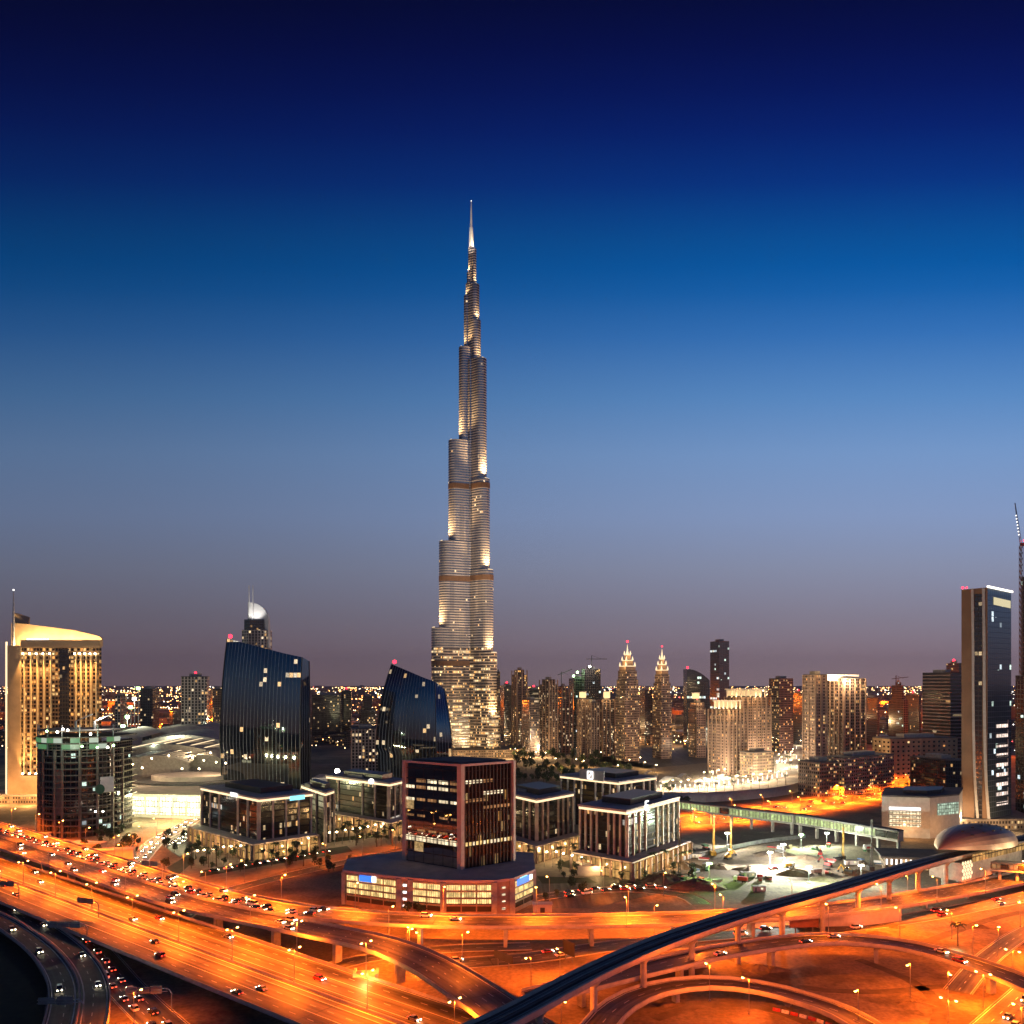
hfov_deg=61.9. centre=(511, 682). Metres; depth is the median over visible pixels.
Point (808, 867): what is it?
light mast
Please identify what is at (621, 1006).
ramp
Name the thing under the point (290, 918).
car
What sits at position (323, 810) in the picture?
office block
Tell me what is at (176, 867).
garden bed
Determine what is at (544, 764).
tree
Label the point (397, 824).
palm tree
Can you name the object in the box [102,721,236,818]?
shopping mall
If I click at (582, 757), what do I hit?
tree
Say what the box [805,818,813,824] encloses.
window
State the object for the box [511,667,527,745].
pier tower
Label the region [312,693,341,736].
dark tower
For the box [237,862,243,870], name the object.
tree
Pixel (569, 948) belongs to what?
billboard
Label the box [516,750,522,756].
tree
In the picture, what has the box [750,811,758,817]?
window
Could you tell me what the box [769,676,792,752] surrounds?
dark tower
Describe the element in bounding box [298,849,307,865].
palm tree
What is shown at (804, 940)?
car
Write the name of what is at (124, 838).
tree
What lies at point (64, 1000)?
sign gantry
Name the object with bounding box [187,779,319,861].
office block
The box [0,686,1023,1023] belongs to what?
ground
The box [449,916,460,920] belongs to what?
car
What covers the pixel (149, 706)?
dark tower
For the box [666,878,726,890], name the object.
spoil heap
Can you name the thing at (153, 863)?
sign gantry
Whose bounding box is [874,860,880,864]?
material stack
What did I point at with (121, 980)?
car
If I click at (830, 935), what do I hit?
car
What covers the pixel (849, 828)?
window
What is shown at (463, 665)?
supertall tower
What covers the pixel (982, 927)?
scrub mound
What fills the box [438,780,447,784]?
window
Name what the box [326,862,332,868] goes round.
tree
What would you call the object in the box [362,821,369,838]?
palm tree
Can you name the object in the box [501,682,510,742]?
dark tower
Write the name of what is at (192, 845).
palm tree
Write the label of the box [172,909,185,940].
street lamp
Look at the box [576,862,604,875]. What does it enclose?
shed
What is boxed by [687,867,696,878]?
tree
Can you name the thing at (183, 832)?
tree
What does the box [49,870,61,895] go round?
street lamp
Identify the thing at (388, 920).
street lamp
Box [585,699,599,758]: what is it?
cluster tower
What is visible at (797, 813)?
boulevard kerb
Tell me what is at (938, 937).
dirt track
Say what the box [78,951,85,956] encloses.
car
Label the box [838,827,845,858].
piling rig
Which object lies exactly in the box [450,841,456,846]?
window
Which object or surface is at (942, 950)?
car
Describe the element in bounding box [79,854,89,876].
street lamp
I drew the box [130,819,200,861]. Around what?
mall road
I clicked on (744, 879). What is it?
lorry
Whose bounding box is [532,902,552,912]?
shed
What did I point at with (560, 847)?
palm tree
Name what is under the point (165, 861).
tree
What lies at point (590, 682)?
unfinished tower
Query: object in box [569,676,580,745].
cluster tower
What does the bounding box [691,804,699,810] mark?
window
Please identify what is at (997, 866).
window
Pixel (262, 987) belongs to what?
car
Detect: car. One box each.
[8,925,15,931]
[35,947,43,953]
[56,983,62,991]
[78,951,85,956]
[94,948,101,953]
[95,980,100,986]
[102,957,109,963]
[108,966,115,971]
[110,881,118,885]
[110,983,116,988]
[117,977,125,982]
[120,995,128,1001]
[129,1004,138,1011]
[134,995,143,1001]
[148,1007,158,1015]
[150,939,159,943]
[155,951,165,957]
[162,1020,171,1023]
[165,875,173,879]
[165,898,174,903]
[170,884,178,888]
[170,891,179,895]
[185,889,194,893]
[198,892,206,896]
[213,896,222,900]
[220,894,228,899]
[223,933,231,938]
[231,989,242,994]
[246,899,257,904]
[251,904,260,908]
[255,985,267,990]
[261,903,272,908]
[275,919,285,923]
[283,925,294,929]
[285,916,296,921]
[286,911,296,914]
[304,910,315,914]
[309,907,320,912]
[313,973,325,981]
[318,906,328,910]
[407,1014,420,1021]
[419,912,431,917]
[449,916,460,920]
[451,956,461,961]
[542,948,553,953]
[555,952,566,956]
[565,893,574,897]
[581,889,591,894]
[634,886,644,889]
[656,885,665,888]
[714,950,726,955]
[733,929,746,935]
[759,925,771,930]
[799,938,811,943]
[827,933,839,937]
[850,923,862,928]
[931,907,940,912]
[934,948,948,953]
[936,911,946,916]
[951,956,967,963]
[1003,1012,1012,1019]
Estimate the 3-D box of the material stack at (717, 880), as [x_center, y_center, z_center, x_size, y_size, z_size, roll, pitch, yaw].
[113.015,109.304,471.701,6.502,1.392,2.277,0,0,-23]
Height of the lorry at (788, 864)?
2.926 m
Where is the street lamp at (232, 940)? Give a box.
[225,926,238,959]
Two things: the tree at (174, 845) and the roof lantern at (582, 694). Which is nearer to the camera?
the tree at (174, 845)
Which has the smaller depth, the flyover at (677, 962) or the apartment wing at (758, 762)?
the flyover at (677, 962)
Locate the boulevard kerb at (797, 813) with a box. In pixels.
[684,798,880,826]
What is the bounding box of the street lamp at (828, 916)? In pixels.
[825,903,828,931]
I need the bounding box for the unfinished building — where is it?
[36,714,136,838]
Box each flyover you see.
[0,822,1023,946]
[0,835,555,1023]
[521,932,1023,1007]
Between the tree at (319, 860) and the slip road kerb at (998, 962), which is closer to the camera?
the slip road kerb at (998, 962)
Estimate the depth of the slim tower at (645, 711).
1501.67 m
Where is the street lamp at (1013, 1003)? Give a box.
[1011,1002,1022,1023]
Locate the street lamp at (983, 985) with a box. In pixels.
[974,970,991,1007]
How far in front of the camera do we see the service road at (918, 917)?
374.12 m
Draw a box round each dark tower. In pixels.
[115,693,126,731]
[140,686,158,740]
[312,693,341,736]
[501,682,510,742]
[710,639,728,712]
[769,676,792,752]
[867,695,878,744]
[905,692,920,732]
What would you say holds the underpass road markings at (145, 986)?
on the underpass road at (152, 1000)
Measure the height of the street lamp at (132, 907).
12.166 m
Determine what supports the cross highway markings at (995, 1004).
on the cross highway
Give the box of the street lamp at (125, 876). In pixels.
[120,867,130,890]
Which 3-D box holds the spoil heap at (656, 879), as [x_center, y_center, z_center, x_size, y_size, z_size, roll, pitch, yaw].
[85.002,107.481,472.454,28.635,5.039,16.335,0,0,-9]
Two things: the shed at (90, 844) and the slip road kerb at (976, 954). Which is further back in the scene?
the shed at (90, 844)
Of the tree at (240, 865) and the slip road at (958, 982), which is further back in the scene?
the tree at (240, 865)
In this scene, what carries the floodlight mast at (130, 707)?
on the ground at (832, 966)
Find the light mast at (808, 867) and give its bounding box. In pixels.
[806,866,811,883]
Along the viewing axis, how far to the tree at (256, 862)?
501.96 m
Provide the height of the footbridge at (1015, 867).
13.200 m
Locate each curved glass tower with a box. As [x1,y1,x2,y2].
[219,634,310,789]
[375,660,452,777]
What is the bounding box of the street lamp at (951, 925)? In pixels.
[946,909,952,938]
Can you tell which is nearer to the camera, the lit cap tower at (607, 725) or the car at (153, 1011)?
the car at (153, 1011)
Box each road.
[70,933,187,1023]
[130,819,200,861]
[176,847,401,916]
[330,943,531,966]
[406,891,1023,979]
[537,887,709,904]
[944,925,1023,994]
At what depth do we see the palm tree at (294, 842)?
525.72 m
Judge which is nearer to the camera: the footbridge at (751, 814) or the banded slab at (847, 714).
the footbridge at (751, 814)
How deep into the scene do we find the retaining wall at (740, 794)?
797.77 m
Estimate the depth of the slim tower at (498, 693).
1500.21 m
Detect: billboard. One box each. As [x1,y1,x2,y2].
[494,949,512,968]
[563,939,574,962]
[789,918,818,932]
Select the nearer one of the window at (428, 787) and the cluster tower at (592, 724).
the window at (428, 787)
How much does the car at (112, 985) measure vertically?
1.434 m
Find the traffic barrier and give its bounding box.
[808,1016,815,1020]
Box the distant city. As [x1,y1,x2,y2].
[0,685,1014,745]
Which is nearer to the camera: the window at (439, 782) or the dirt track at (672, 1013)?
the dirt track at (672, 1013)
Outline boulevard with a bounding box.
[680,780,909,826]
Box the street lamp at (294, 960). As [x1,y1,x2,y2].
[287,945,300,981]
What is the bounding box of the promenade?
[637,744,801,788]
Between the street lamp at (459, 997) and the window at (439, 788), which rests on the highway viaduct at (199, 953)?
the street lamp at (459, 997)
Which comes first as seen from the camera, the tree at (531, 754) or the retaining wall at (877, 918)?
the retaining wall at (877, 918)
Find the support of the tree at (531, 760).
on the ground at (832, 966)
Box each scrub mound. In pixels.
[651,1002,675,1007]
[739,964,774,971]
[765,967,791,972]
[866,931,891,935]
[885,925,904,928]
[894,1000,936,1008]
[971,925,992,928]
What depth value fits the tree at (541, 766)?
992.93 m
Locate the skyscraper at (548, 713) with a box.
[539,677,557,754]
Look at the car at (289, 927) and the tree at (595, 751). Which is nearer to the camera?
the car at (289, 927)
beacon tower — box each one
[341,687,351,731]
[946,659,960,671]
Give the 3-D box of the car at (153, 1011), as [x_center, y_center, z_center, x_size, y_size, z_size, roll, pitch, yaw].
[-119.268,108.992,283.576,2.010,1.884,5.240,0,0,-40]
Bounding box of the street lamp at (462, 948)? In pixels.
[461,931,468,966]
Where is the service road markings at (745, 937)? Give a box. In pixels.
[410,892,1022,979]
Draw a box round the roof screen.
[828,675,858,680]
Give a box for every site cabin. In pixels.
[692,853,701,857]
[744,871,755,876]
[751,885,765,890]
[844,859,858,864]
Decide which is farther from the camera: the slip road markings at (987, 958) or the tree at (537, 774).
the tree at (537, 774)
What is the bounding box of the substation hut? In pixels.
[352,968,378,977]
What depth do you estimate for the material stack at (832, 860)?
521.08 m
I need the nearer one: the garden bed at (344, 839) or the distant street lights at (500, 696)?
the garden bed at (344, 839)
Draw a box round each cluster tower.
[558,684,572,752]
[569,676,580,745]
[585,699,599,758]
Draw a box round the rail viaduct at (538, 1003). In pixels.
[461,835,1023,1023]
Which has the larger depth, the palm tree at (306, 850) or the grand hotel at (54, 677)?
the grand hotel at (54, 677)
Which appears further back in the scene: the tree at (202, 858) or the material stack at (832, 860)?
the material stack at (832, 860)
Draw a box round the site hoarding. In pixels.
[684,834,805,859]
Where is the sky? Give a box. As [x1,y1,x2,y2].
[0,0,1023,685]
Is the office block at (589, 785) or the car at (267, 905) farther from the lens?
the office block at (589, 785)
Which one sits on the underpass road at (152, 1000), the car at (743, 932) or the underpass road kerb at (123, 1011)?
the underpass road kerb at (123, 1011)
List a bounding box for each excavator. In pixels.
[724,850,736,859]
[817,856,832,866]
[836,864,850,872]
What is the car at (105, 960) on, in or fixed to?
on the underpass road at (152, 1000)
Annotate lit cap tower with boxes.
[577,698,589,756]
[596,697,614,756]
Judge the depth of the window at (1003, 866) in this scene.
460.15 m
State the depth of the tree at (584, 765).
1032.46 m
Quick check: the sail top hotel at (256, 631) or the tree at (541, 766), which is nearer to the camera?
the tree at (541, 766)
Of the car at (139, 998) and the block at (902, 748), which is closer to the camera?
the car at (139, 998)
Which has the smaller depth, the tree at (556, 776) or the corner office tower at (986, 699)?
the corner office tower at (986, 699)
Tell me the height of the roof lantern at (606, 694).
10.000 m
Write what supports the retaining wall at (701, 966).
on the ground at (832, 966)
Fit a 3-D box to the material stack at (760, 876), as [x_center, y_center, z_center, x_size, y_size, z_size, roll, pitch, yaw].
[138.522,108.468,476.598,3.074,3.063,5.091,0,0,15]
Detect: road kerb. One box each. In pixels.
[111,998,135,1023]
[116,952,189,1023]
[175,847,398,912]
[192,864,344,917]
[331,942,529,961]
[346,950,518,967]
[418,902,1023,980]
[461,891,1022,957]
[537,887,711,903]
[539,892,690,904]
[943,924,1023,988]
[972,942,1023,994]
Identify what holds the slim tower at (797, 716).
on the promenade
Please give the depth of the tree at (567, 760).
1101.70 m
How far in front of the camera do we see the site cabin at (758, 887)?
448.70 m
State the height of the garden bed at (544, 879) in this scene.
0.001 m
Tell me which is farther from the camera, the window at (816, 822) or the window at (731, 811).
the window at (731, 811)
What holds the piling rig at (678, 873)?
on the ground at (832, 966)
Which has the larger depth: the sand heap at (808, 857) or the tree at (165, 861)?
the sand heap at (808, 857)
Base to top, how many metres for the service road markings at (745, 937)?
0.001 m
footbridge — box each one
[679,800,796,834]
[795,814,903,847]
[984,860,1023,880]
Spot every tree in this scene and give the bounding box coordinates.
[94,828,100,838]
[100,825,107,835]
[106,829,113,837]
[115,842,124,846]
[120,835,128,843]
[125,836,134,846]
[160,857,169,869]
[162,828,171,836]
[163,837,168,847]
[172,843,177,851]
[180,829,186,837]
[187,844,197,856]
[187,857,194,868]
[194,841,200,852]
[199,856,207,865]
[204,849,212,867]
[212,845,221,866]
[229,848,236,855]
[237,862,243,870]
[252,859,258,868]
[259,849,266,864]
[267,848,276,865]
[271,842,280,858]
[287,847,292,855]
[289,854,295,863]
[291,841,301,860]
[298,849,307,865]
[309,850,315,858]
[316,858,322,867]
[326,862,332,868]
[341,821,347,837]
[351,826,360,845]
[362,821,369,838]
[373,831,381,846]
[388,826,396,845]
[394,822,401,836]
[403,901,412,911]
[416,904,424,911]
[513,754,521,766]
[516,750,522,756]
[516,771,521,783]
[523,759,529,766]
[528,751,534,757]
[528,757,535,768]
[535,764,543,774]
[535,772,540,779]
[540,752,545,760]
[540,772,547,781]
[541,762,547,771]
[546,765,554,774]
[549,748,555,758]
[553,773,559,780]
[554,752,560,761]
[556,846,564,858]
[557,764,563,773]
[561,767,568,773]
[564,758,570,765]
[568,878,575,885]
[578,883,585,895]
[579,754,585,762]
[581,762,587,768]
[591,758,598,765]
[592,749,598,757]
[600,761,608,766]
[623,763,632,768]
[642,870,647,876]
[659,849,668,870]
[670,861,676,869]
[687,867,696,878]
[949,921,965,945]
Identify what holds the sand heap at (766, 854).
on the ground at (832, 966)
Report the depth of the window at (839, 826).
583.53 m
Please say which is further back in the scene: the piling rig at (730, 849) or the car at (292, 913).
the piling rig at (730, 849)
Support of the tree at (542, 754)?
on the ground at (832, 966)
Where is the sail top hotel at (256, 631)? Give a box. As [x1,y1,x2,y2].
[242,585,271,649]
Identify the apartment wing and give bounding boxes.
[740,748,773,777]
[798,756,837,797]
[823,750,893,795]
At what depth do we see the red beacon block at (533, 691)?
1501.55 m
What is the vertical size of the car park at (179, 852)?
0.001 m
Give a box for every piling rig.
[675,818,681,875]
[710,815,715,855]
[727,819,732,853]
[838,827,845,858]
[866,819,874,870]
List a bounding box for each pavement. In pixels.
[180,828,401,886]
[535,825,729,876]
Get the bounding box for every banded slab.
[802,671,827,759]
[828,678,866,755]
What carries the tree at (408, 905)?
on the ground at (832, 966)
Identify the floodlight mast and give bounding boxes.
[129,706,132,726]
[132,697,135,726]
[136,687,139,726]
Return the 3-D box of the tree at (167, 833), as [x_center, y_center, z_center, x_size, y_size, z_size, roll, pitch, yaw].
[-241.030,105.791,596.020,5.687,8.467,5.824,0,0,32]
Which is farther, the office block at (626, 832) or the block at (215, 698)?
the block at (215, 698)
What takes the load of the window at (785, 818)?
in the footbridge at (751, 814)
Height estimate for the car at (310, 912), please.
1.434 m
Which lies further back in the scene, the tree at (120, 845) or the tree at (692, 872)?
the tree at (120, 845)
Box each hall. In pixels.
[312,774,326,780]
[881,786,962,838]
[910,753,960,786]
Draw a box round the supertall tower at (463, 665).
[431,200,522,757]
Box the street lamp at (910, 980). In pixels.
[906,964,910,997]
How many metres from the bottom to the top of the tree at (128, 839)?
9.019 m
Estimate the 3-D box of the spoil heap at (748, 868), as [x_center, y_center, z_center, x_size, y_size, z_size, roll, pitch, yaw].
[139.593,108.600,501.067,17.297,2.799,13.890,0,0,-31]
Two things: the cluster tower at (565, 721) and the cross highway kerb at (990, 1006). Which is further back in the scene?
the cluster tower at (565, 721)
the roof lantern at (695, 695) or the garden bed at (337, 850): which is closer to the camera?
the garden bed at (337, 850)
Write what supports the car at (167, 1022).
on the underpass road at (152, 1000)
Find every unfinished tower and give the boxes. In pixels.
[581,667,600,699]
[1015,577,1023,812]
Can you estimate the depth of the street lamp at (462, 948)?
294.82 m
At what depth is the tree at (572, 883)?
454.78 m
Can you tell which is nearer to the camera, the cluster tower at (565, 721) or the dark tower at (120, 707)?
the dark tower at (120, 707)
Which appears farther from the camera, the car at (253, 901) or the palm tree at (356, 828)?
the palm tree at (356, 828)
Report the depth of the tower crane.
701.94 m
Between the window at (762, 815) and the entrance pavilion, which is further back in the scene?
the window at (762, 815)
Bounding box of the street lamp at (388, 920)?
[388,905,393,937]
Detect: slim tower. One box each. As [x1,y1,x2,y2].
[497,670,499,715]
[640,688,651,744]
[793,689,801,744]
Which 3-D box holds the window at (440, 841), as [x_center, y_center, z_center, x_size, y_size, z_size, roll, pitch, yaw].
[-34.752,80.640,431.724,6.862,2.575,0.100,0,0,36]
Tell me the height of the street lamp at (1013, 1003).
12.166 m
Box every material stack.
[698,857,708,859]
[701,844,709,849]
[711,878,722,881]
[757,874,762,880]
[764,875,771,879]
[826,858,835,862]
[843,869,852,874]
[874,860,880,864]
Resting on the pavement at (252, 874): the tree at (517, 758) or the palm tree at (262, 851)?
the palm tree at (262, 851)
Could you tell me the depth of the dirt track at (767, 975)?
305.87 m
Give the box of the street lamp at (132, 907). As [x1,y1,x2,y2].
[126,894,138,923]
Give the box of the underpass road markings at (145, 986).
[93,944,186,1023]
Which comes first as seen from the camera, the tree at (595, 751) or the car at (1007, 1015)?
the car at (1007, 1015)
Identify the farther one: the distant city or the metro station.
the distant city
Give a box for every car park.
[162,821,200,857]
[536,870,676,907]
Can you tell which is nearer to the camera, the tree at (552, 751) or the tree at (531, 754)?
the tree at (531, 754)
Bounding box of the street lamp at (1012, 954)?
[1004,948,1021,967]
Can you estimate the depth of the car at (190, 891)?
404.11 m
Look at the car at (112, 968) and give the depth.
324.92 m
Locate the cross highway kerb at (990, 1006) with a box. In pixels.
[969,988,1011,1023]
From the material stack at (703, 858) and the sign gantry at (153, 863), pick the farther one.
the material stack at (703, 858)
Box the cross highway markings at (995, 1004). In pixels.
[973,989,1020,1023]
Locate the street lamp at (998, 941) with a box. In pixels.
[998,926,999,957]
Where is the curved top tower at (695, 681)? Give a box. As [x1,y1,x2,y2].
[683,667,709,749]
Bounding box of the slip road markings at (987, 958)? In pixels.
[945,929,1021,993]
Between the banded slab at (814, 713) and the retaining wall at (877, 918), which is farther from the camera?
the banded slab at (814, 713)
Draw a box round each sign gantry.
[0,881,18,898]
[37,996,83,1021]
[46,921,87,941]
[77,897,98,917]
[125,986,171,1009]
[142,861,162,877]
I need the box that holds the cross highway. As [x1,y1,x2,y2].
[971,988,1023,1023]
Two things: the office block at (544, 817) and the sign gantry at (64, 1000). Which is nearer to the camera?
the sign gantry at (64, 1000)
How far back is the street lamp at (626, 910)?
349.84 m
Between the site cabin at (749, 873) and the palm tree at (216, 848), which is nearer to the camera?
the site cabin at (749, 873)
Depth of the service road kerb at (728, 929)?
367.99 m
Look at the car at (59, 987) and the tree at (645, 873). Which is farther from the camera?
the tree at (645, 873)
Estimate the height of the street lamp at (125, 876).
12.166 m
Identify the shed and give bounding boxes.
[72,840,107,847]
[94,846,135,858]
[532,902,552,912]
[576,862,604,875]
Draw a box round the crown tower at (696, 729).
[688,699,705,757]
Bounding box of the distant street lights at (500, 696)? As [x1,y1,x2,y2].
[0,686,1014,750]
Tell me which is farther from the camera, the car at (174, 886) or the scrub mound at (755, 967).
the car at (174, 886)
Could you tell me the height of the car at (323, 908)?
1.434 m
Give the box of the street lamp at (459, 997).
[447,996,461,1023]
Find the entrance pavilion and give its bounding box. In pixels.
[874,848,937,871]
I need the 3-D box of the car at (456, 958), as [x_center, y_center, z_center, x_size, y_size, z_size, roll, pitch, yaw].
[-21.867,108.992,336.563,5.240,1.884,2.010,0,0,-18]
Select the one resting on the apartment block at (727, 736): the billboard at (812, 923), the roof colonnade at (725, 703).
the roof colonnade at (725, 703)
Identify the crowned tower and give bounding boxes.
[615,640,639,761]
[652,646,671,758]
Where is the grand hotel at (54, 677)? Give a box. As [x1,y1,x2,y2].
[0,589,102,803]
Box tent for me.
[659,776,682,785]
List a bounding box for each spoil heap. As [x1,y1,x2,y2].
[641,873,686,884]
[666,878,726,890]
[731,866,764,872]
[771,868,813,876]
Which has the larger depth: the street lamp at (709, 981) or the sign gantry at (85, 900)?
the sign gantry at (85, 900)
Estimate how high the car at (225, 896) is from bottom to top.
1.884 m
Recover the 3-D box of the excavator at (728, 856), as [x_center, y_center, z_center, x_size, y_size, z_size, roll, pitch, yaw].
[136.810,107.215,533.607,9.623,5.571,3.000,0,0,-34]
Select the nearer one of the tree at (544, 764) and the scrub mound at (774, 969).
the scrub mound at (774, 969)
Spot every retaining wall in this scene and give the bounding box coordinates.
[664,782,797,801]
[684,964,706,969]
[825,909,900,926]
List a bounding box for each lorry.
[733,876,747,882]
[782,862,794,867]
[809,868,821,873]
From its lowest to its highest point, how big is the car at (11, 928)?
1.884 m
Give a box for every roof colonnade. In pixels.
[712,700,741,708]
[725,689,766,696]
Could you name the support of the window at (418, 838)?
in the glass office block at (459, 828)
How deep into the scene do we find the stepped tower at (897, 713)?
1515.44 m
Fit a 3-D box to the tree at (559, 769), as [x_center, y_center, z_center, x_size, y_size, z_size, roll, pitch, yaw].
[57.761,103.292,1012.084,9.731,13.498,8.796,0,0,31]
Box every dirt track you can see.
[650,1002,814,1023]
[728,958,988,996]
[855,959,946,1023]
[921,910,1023,943]
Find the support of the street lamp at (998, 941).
on the slip road at (958, 982)
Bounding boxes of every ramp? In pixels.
[0,904,110,1023]
[579,975,882,1023]
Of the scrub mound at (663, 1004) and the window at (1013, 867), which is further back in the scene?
the window at (1013, 867)
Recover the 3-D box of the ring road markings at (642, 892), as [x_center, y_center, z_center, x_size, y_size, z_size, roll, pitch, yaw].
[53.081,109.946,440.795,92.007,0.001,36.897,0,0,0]
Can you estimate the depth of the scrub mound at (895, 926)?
382.98 m
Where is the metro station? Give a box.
[929,823,1023,884]
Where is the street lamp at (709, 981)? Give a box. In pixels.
[705,962,710,1000]
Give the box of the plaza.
[519,756,649,778]
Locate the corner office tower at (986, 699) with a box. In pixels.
[961,586,1023,829]
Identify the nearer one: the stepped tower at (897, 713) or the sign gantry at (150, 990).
the sign gantry at (150, 990)
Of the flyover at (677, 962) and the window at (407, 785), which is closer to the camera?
the flyover at (677, 962)
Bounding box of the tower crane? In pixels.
[1014,503,1023,674]
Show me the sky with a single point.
(750, 273)
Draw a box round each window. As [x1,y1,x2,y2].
[406,784,414,787]
[406,834,414,839]
[416,778,425,782]
[416,785,425,788]
[416,836,425,841]
[427,779,436,783]
[427,786,436,789]
[427,837,436,843]
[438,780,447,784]
[438,787,447,790]
[438,839,448,844]
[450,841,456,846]
[682,803,690,809]
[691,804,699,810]
[700,805,708,811]
[710,806,718,812]
[720,808,728,813]
[729,809,738,815]
[739,810,748,816]
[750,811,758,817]
[760,812,769,819]
[771,814,780,820]
[782,815,791,821]
[796,816,803,823]
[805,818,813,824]
[814,819,822,826]
[824,821,832,828]
[834,822,842,829]
[844,824,852,831]
[854,826,863,833]
[865,828,874,835]
[876,829,885,837]
[887,831,896,838]
[992,864,999,868]
[1001,864,1008,868]
[1009,865,1016,869]
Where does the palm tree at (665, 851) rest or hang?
on the ground at (832, 966)
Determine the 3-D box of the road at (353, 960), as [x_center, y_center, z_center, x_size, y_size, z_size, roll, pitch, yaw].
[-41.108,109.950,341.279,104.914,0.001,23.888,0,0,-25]
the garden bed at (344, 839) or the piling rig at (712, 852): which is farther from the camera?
the garden bed at (344, 839)
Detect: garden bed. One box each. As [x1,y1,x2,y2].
[167,852,196,873]
[199,846,351,876]
[328,834,371,842]
[537,876,596,883]
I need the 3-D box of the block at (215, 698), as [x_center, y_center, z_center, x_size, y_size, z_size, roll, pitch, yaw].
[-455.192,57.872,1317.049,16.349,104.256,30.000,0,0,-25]
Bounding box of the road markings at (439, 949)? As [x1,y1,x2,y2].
[343,943,531,967]
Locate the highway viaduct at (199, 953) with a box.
[0,856,473,1023]
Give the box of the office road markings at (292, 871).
[178,847,400,917]
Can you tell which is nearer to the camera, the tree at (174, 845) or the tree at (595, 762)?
the tree at (174, 845)
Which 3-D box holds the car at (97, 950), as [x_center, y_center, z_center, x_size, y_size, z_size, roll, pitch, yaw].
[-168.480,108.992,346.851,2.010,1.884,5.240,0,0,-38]
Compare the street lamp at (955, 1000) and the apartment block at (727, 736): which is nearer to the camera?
the street lamp at (955, 1000)
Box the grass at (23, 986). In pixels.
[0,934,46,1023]
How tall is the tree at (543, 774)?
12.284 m
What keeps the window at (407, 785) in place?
in the glass office block at (459, 828)
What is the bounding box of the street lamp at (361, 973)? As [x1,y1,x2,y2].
[360,968,373,1008]
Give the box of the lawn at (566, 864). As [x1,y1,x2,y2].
[555,860,569,867]
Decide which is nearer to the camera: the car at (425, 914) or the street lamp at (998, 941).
the street lamp at (998, 941)
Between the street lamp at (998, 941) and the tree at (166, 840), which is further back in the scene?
the tree at (166, 840)
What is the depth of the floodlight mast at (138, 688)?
1149.51 m
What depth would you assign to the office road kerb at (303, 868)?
500.51 m
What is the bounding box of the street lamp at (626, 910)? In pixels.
[624,896,626,926]
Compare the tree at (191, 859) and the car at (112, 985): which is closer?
the car at (112, 985)
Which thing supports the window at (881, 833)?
in the footbridge at (856, 829)
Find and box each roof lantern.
[579,691,585,697]
[603,691,610,697]
[691,692,699,698]
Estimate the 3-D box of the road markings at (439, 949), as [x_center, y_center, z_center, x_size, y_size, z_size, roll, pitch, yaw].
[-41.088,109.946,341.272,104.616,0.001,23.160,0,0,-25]
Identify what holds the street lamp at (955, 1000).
on the ground at (832, 966)
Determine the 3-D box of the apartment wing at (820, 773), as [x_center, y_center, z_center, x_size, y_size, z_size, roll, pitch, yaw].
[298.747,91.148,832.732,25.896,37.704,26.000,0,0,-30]
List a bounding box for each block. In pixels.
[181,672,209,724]
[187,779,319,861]
[210,686,220,722]
[300,778,334,843]
[325,769,401,837]
[341,756,535,913]
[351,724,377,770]
[359,693,374,726]
[516,781,578,863]
[522,697,538,756]
[528,685,538,698]
[559,767,657,824]
[570,789,692,880]
[707,707,747,775]
[724,696,771,750]
[872,733,957,779]
[923,670,960,758]
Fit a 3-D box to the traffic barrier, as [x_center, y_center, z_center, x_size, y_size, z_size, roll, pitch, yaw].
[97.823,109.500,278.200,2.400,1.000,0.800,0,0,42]
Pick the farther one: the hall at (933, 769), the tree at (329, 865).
the hall at (933, 769)
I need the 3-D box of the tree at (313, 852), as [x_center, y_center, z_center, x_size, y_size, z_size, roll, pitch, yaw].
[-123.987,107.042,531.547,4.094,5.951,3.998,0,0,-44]
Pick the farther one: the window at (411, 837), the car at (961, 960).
the window at (411, 837)
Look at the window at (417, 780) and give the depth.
440.47 m
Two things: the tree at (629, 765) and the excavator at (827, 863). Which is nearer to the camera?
the excavator at (827, 863)
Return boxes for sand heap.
[665,862,705,869]
[707,863,737,869]
[753,850,797,856]
[789,855,820,859]
[804,876,837,881]
[841,869,868,875]
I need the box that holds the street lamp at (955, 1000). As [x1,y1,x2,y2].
[938,996,958,1023]
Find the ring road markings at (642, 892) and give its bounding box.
[538,887,710,904]
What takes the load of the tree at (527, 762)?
on the ground at (832, 966)
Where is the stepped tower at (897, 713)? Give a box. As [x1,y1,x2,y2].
[888,677,907,735]

